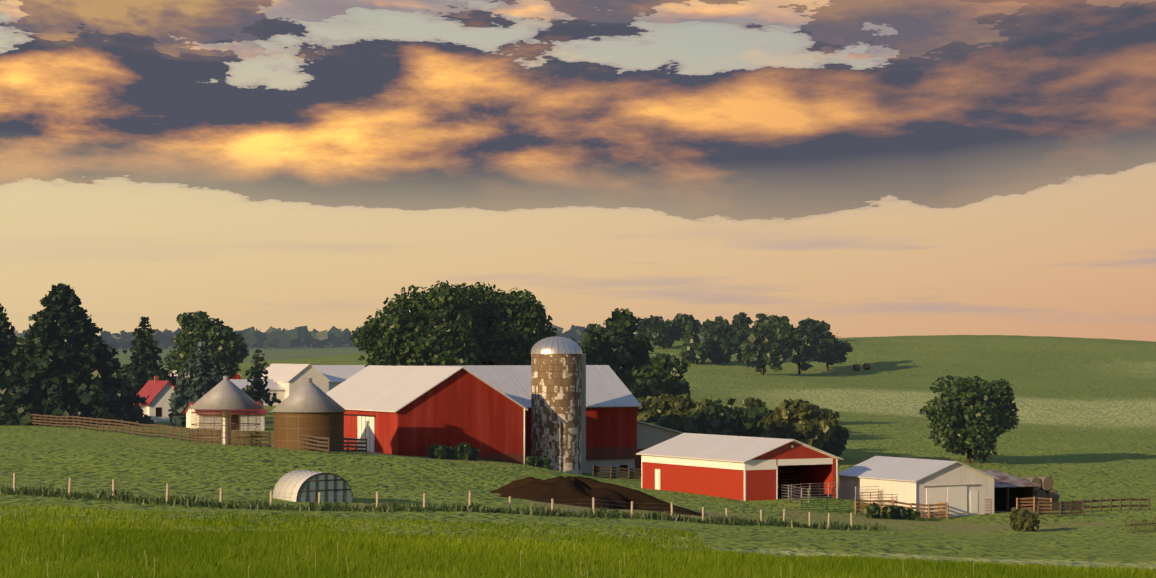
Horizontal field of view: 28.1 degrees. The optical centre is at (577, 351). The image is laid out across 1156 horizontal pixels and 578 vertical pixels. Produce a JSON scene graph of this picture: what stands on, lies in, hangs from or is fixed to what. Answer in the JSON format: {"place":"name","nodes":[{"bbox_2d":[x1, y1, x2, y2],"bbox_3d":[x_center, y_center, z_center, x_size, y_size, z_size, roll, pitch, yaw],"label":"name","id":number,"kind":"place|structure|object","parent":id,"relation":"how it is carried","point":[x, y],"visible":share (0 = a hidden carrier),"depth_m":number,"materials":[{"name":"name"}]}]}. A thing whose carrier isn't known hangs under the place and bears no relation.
{"place":"outdoors","nodes":[
{"label":"outdoors","id":0,"kind":"place"},
{"bbox_2d":[0,335,1155,577],"bbox_3d":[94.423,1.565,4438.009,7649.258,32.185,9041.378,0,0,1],"label":"ground","id":1,"kind":"structure","parent":0,"point":[1086,423],"depth_m":222.42,"materials":[{"name":"green plant"}]},
{"bbox_2d":[0,303,19,381],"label":"spruce","id":2,"kind":"object","parent":1,"relation":"on","point":[7,343],"depth_m":324.43,"materials":[{"name":"green plant"}]},
{"bbox_2d":[0,283,153,425],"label":"conifer tree","id":3,"kind":"object","parent":1,"relation":"on","point":[56,363],"depth_m":313.58,"materials":[{"name":"green plant"}]},
{"bbox_2d":[113,316,176,399],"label":"conifer tree","id":4,"kind":"object","parent":1,"relation":"on","point":[148,370],"depth_m":370.85,"materials":[{"name":"green plant"}]},
{"bbox_2d":[133,376,174,421],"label":"farm house","id":5,"kind":"structure","parent":1,"relation":"on","point":[156,407],"depth_m":351.20,"materials":[{"name":"white paint"}]},
{"bbox_2d":[168,341,222,427],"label":"blue spruce","id":6,"kind":"object","parent":1,"relation":"on","point":[201,378],"depth_m":316.02,"materials":[{"name":"plant"}]},
{"bbox_2d":[29,414,366,453],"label":"wooden fence","id":7,"kind":"object","parent":1,"relation":"on","point":[318,441],"visible":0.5,"depth_m":258.69,"materials":[{"name":"brown wood"}]},
{"bbox_2d":[159,310,252,381],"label":"maple behind house","id":8,"kind":"object","parent":1,"relation":"on","point":[226,346],"depth_m":388.95,"materials":[{"name":"green plant"}]},
{"bbox_2d":[170,370,242,389],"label":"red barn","id":9,"kind":"structure","parent":1,"relation":"on","point":[238,376],"depth_m":480.01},
{"bbox_2d":[183,401,266,430],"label":"red roof shed","id":10,"kind":"structure","parent":1,"relation":"on","point":[187,412],"depth_m":302.64,"materials":[{"name":"white paint"}]},
{"bbox_2d":[188,376,263,446],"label":"corn crib","id":11,"kind":"object","parent":1,"relation":"on","point":[225,393],"visible":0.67,"depth_m":230.12,"materials":[{"name":"grey metal"}]},
{"bbox_2d":[241,349,280,406],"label":"scraggly pine","id":12,"kind":"object","parent":1,"relation":"on","point":[255,382],"depth_m":347.13,"materials":[{"name":"green plant"}]},
{"bbox_2d":[229,364,365,405],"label":"long white building","id":13,"kind":"structure","parent":1,"relation":"on","point":[285,381],"depth_m":435.88,"materials":[{"name":"paint"}]},
{"bbox_2d":[270,378,346,451],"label":"grain bin","id":14,"kind":"object","parent":1,"relation":"on","point":[309,407],"visible":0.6,"depth_m":225.35,"materials":[{"name":"brown wood"}]},
{"bbox_2d":[273,470,353,502],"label":"hoop greenhouse","id":15,"kind":"object","parent":1,"relation":"on","point":[305,485],"visible":0.92,"depth_m":164.18,"materials":[{"name":"white plastic"}]},
{"bbox_2d":[7,324,705,349],"bbox_3d":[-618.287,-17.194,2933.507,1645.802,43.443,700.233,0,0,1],"label":"treeline","id":16,"kind":"object","parent":1,"relation":"on","point":[333,336],"visible":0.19,"depth_m":2790.25,"materials":[{"name":"green plant"}]},
{"bbox_2d":[347,280,490,366],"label":"oak","id":17,"kind":"object","parent":1,"relation":"on","point":[428,329],"visible":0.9,"depth_m":285.97,"materials":[{"name":"green plant"}]},
{"bbox_2d":[0,473,852,528],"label":"wire fence","id":18,"kind":"object","parent":1,"relation":"on","point":[377,497],"depth_m":152.94,"materials":[{"name":"brown wood"}]},
{"bbox_2d":[0,483,886,531],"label":"fence line weeds","id":19,"kind":"object","parent":1,"relation":"on","point":[186,503],"visible":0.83,"depth_m":151.79,"materials":[{"name":"green plant"}]},
{"bbox_2d":[426,442,479,460],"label":"bushes","id":20,"kind":"object","parent":1,"relation":"on","point":[464,451],"visible":1,"depth_m":236.07,"materials":[{"name":"green plant"}]},
{"bbox_2d":[452,282,497,315],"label":"tree","id":21,"kind":"object","parent":1,"relation":"on","point":[480,289],"visible":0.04,"depth_m":314.79,"materials":[{"name":"green plant"}]},
{"bbox_2d":[326,365,682,472],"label":"barn","id":22,"kind":"structure","parent":1,"relation":"on","point":[418,410],"depth_m":245.98,"materials":[{"name":"wood"}]},
{"bbox_2d":[470,287,556,364],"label":"oak","id":23,"kind":"object","parent":1,"relation":"on","point":[510,339],"depth_m":294.23,"materials":[{"name":"green plant"}]},
{"bbox_2d":[526,455,551,468],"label":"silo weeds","id":24,"kind":"object","parent":1,"relation":"on","point":[542,462],"visible":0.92,"depth_m":245.10,"materials":[{"name":"green plant"}]},
{"bbox_2d":[531,336,585,474],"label":"silo","id":25,"kind":"object","parent":1,"relation":"on","point":[558,401],"visible":0.98,"depth_m":250.16,"materials":[{"name":"concrete"}]},
{"bbox_2d":[0,503,1155,577],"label":"meadow grass","id":26,"kind":"structure","parent":1,"relation":"on","point":[494,557],"depth_m":68.21,"materials":[{"name":"green plant"}]},
{"bbox_2d":[553,323,631,374],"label":"tree","id":27,"kind":"object","parent":1,"relation":"on","point":[600,352],"depth_m":339.94,"materials":[{"name":"green plant"}]},
{"bbox_2d":[489,476,704,515],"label":"manure pile","id":28,"kind":"object","parent":1,"relation":"on","point":[569,490],"visible":0.94,"depth_m":188.28,"materials":[{"name":"soil"}]},
{"bbox_2d":[593,461,640,480],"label":"wooden fence","id":29,"kind":"object","parent":1,"relation":"on","point":[628,474],"visible":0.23,"depth_m":250.25,"materials":[{"name":"brown wood"}]},
{"bbox_2d":[600,308,654,379],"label":"tree","id":30,"kind":"object","parent":1,"relation":"on","point":[623,323],"depth_m":347.86,"materials":[{"name":"green plant"}]},
{"bbox_2d":[632,382,660,398],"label":"bush","id":31,"kind":"object","parent":1,"relation":"on","point":[644,389],"visible":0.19,"depth_m":315.04,"materials":[{"name":"green plant"}]},
{"bbox_2d":[635,315,662,336],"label":"hill tree","id":32,"kind":"object","parent":1,"relation":"on","point":[643,325],"depth_m":726.88,"materials":[{"name":"green plant"}]},
{"bbox_2d":[621,353,690,397],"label":"tree","id":33,"kind":"object","parent":1,"relation":"on","point":[663,374],"visible":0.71,"depth_m":330.18,"materials":[{"name":"green plant"}]},
{"bbox_2d":[637,393,676,424],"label":"bush","id":34,"kind":"object","parent":1,"relation":"on","point":[649,403],"depth_m":297.04,"materials":[{"name":"green plant"}]},
{"bbox_2d":[646,316,677,348],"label":"hill tree","id":35,"kind":"object","parent":1,"relation":"on","point":[663,331],"depth_m":675.67,"materials":[{"name":"green plant"}]},
{"bbox_2d":[672,313,701,339],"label":"hill tree","id":36,"kind":"object","parent":1,"relation":"on","point":[684,323],"visible":0.88,"depth_m":735.58,"materials":[{"name":"green plant"}]},
{"bbox_2d":[679,330,707,364],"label":"hill tree","id":37,"kind":"object","parent":1,"relation":"on","point":[693,351],"depth_m":635.96,"materials":[{"name":"green plant"}]},
{"bbox_2d":[670,393,725,424],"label":"bush","id":38,"kind":"object","parent":1,"relation":"on","point":[681,404],"visible":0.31,"depth_m":289.43,"materials":[{"name":"green plant"}]},
{"bbox_2d":[699,316,729,337],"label":"hill tree","id":39,"kind":"object","parent":1,"relation":"on","point":[707,324],"visible":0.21,"depth_m":755.79,"materials":[{"name":"green plant"}]},
{"bbox_2d":[702,324,739,363],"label":"hill tree","id":40,"kind":"object","parent":1,"relation":"on","point":[719,342],"depth_m":645.00,"materials":[{"name":"green plant"}]},
{"bbox_2d":[636,433,842,500],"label":"red barn","id":41,"kind":"structure","parent":1,"relation":"on","point":[744,468],"depth_m":224.14,"materials":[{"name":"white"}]},
{"bbox_2d":[640,398,841,456],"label":"hedge","id":42,"kind":"object","parent":1,"relation":"on","point":[737,421],"visible":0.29,"depth_m":284.57,"materials":[{"name":"green plant"}]},
{"bbox_2d":[728,312,754,333],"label":"hill tree","id":43,"kind":"object","parent":1,"relation":"on","point":[741,320],"visible":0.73,"depth_m":716.12,"materials":[{"name":"green plant"}]},
{"bbox_2d":[733,327,752,361],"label":"hill tree","id":44,"kind":"object","parent":1,"relation":"on","point":[743,334],"visible":0.35,"depth_m":656.14,"materials":[{"name":"green plant"}]},
{"bbox_2d":[742,396,765,413],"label":"bush","id":45,"kind":"object","parent":1,"relation":"on","point":[750,402],"visible":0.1,"depth_m":297.97,"materials":[{"name":"green plant"}]},
{"bbox_2d":[738,322,789,374],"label":"hill tree","id":46,"kind":"object","parent":1,"relation":"on","point":[774,356],"depth_m":595.51,"materials":[{"name":"green plant"}]},
{"bbox_2d":[752,313,780,333],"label":"hill tree","id":47,"kind":"object","parent":1,"relation":"on","point":[762,318],"visible":0.21,"depth_m":754.86,"materials":[{"name":"green plant"}]},
{"bbox_2d":[765,316,789,343],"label":"hill tree","id":48,"kind":"object","parent":1,"relation":"on","point":[781,323],"depth_m":694.60,"materials":[{"name":"green plant"}]},
{"bbox_2d":[759,397,839,448],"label":"bush","id":49,"kind":"object","parent":1,"relation":"on","point":[816,425],"depth_m":280.66,"materials":[{"name":"green plant"}]},
{"bbox_2d":[780,316,823,373],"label":"hill tree","id":50,"kind":"object","parent":1,"relation":"on","point":[802,339],"depth_m":614.04,"materials":[{"name":"green plant"}]},
{"bbox_2d":[803,320,852,370],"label":"hill tree","id":51,"kind":"object","parent":1,"relation":"on","point":[831,349],"depth_m":633.31,"materials":[{"name":"green plant"}]},
{"bbox_2d":[835,425,848,451],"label":"bush","id":52,"kind":"object","parent":1,"relation":"on","point":[844,432],"depth_m":296.85,"materials":[{"name":"green plant"}]},
{"bbox_2d":[853,363,870,370],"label":"hay bales","id":53,"kind":"object","parent":1,"relation":"on","point":[866,366],"depth_m":637.60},
{"bbox_2d":[782,482,990,513],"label":"pipe corral panels","id":54,"kind":"object","parent":1,"relation":"on","point":[808,494],"visible":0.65,"depth_m":219.16,"materials":[{"name":"grey metal"}]},
{"bbox_2d":[864,502,920,520],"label":"bushes","id":55,"kind":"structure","parent":1,"relation":"on","point":[873,510],"depth_m":211.88,"materials":[{"name":"green plant"}]},
{"bbox_2d":[855,499,947,519],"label":"wooden fence","id":56,"kind":"object","parent":1,"relation":"on","point":[939,505],"visible":0.58,"depth_m":216.10,"materials":[{"name":"brown wood"}]},
{"bbox_2d":[838,456,998,517],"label":"white shed","id":57,"kind":"structure","parent":1,"relation":"on","point":[960,489],"depth_m":220.79,"materials":[{"name":"paint"}]},
{"bbox_2d":[919,375,1018,462],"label":"lone tree","id":58,"kind":"object","parent":1,"relation":"on","point":[982,412],"depth_m":293.28,"materials":[{"name":"green plant"}]},
{"bbox_2d":[980,470,1040,510],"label":"hay shed","id":59,"kind":"structure","parent":1,"relation":"on","point":[1009,489],"depth_m":227.88,"materials":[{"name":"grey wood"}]},
{"bbox_2d":[1009,507,1039,531],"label":"bush","id":60,"kind":"object","parent":1,"relation":"on","point":[1026,519],"depth_m":201.62,"materials":[{"name":"green plant"}]},
{"bbox_2d":[1016,497,1051,512],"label":"wooden fence","id":61,"kind":"object","parent":1,"relation":"on","point":[1033,504],"visible":0.67,"depth_m":221.23,"materials":[{"name":"brown wood"}]},
{"bbox_2d":[1018,476,1058,503],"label":"hay bale stack","id":62,"kind":"object","parent":1,"relation":"on","point":[1044,490],"visible":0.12,"depth_m":238.85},
{"bbox_2d":[1037,501,1083,516],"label":"corral board fence","id":63,"kind":"object","parent":1,"relation":"on","point":[1060,510],"visible":0.92,"depth_m":219.59,"materials":[{"name":"brown wood"}]},
{"bbox_2d":[1070,497,1149,511],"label":"wooden fence","id":64,"kind":"object","parent":1,"relation":"on","point":[1120,505],"visible":0.79,"depth_m":228.07,"materials":[{"name":"brown wood"}]},
{"bbox_2d":[1125,516,1155,532],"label":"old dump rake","id":65,"kind":"object","parent":1,"relation":"on","point":[1139,524],"visible":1,"depth_m":199.80,"materials":[{"name":"metal"}]},
{"bbox_2d":[0,0,1155,341],"label":"sky","id":66,"kind":"structure","parent":0,"point":[863,168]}
]}

